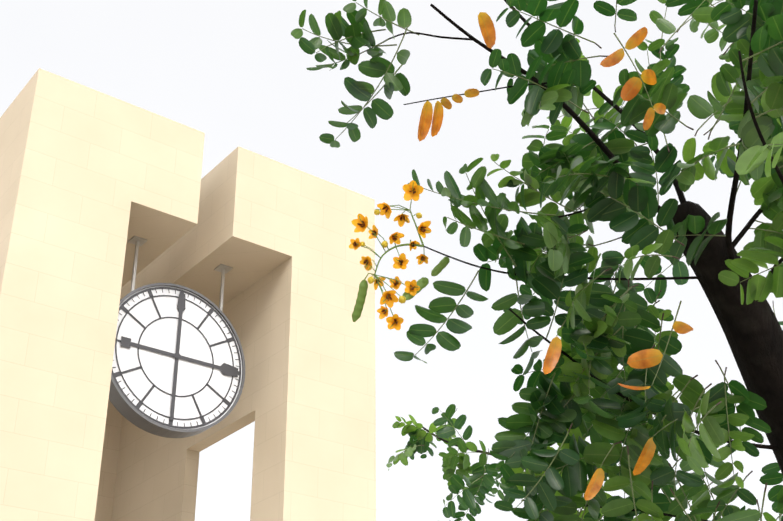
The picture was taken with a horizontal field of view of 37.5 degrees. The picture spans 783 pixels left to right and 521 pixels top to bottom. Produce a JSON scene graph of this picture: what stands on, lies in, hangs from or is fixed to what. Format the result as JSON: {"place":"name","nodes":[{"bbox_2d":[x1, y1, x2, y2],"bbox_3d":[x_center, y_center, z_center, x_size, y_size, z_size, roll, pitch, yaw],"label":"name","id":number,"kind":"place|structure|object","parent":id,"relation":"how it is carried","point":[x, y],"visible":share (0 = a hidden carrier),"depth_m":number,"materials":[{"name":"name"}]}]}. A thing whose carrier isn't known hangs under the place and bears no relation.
{"place":"outdoors","nodes":[
{"label":"outdoors","id":0,"kind":"place"},
{"bbox_2d":[0,0,782,520],"label":"sky","id":1,"kind":"structure","parent":0,"point":[233,72],"materials":[{"name":"white"}]},
{"label":"ground","id":2,"kind":"structure","parent":0,"visible":0},
{"bbox_2d":[0,68,375,520],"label":"clock tower","id":3,"kind":"structure","parent":2,"relation":"on","point":[93,182],"depth_m":22.75,"materials":[{"name":"beige concrete"}]},
{"bbox_2d":[109,283,244,437],"bbox_3d":[-4.342,1.956,22.864,3.104,3.104,0.416,20,-35,-32],"label":"tower clock","id":4,"kind":"object","parent":3,"relation":"attached to","point":[178,368],"visible":0.94,"depth_m":22.69,"materials":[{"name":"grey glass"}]},
{"bbox_2d":[128,235,232,310],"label":"clock support rods","id":5,"kind":"object","parent":3,"relation":"attached to","point":[137,242],"visible":0.79,"depth_m":23.49,"materials":[{"name":"grey metal"}]},
{"bbox_2d":[389,0,782,520],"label":"tree trunk and limbs","id":6,"kind":"object","parent":2,"relation":"on","point":[753,331],"visible":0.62,"depth_m":1.70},
{"bbox_2d":[349,180,449,329],"bbox_3d":[-0.001,0.001,1.495,0.123,0.168,0.135,-10,-30,16],"label":"flower cluster","id":7,"kind":"object","parent":6,"relation":"attached to","point":[412,189],"visible":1,"depth_m":1.49,"materials":[{"name":"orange plant"}]},
{"bbox_2d":[291,0,782,520],"bbox_3d":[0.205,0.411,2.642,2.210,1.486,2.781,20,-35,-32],"label":"tree","id":8,"kind":"object","parent":6,"relation":"attached to","point":[555,492],"depth_m":1.56,"materials":[{"name":"green plant"}]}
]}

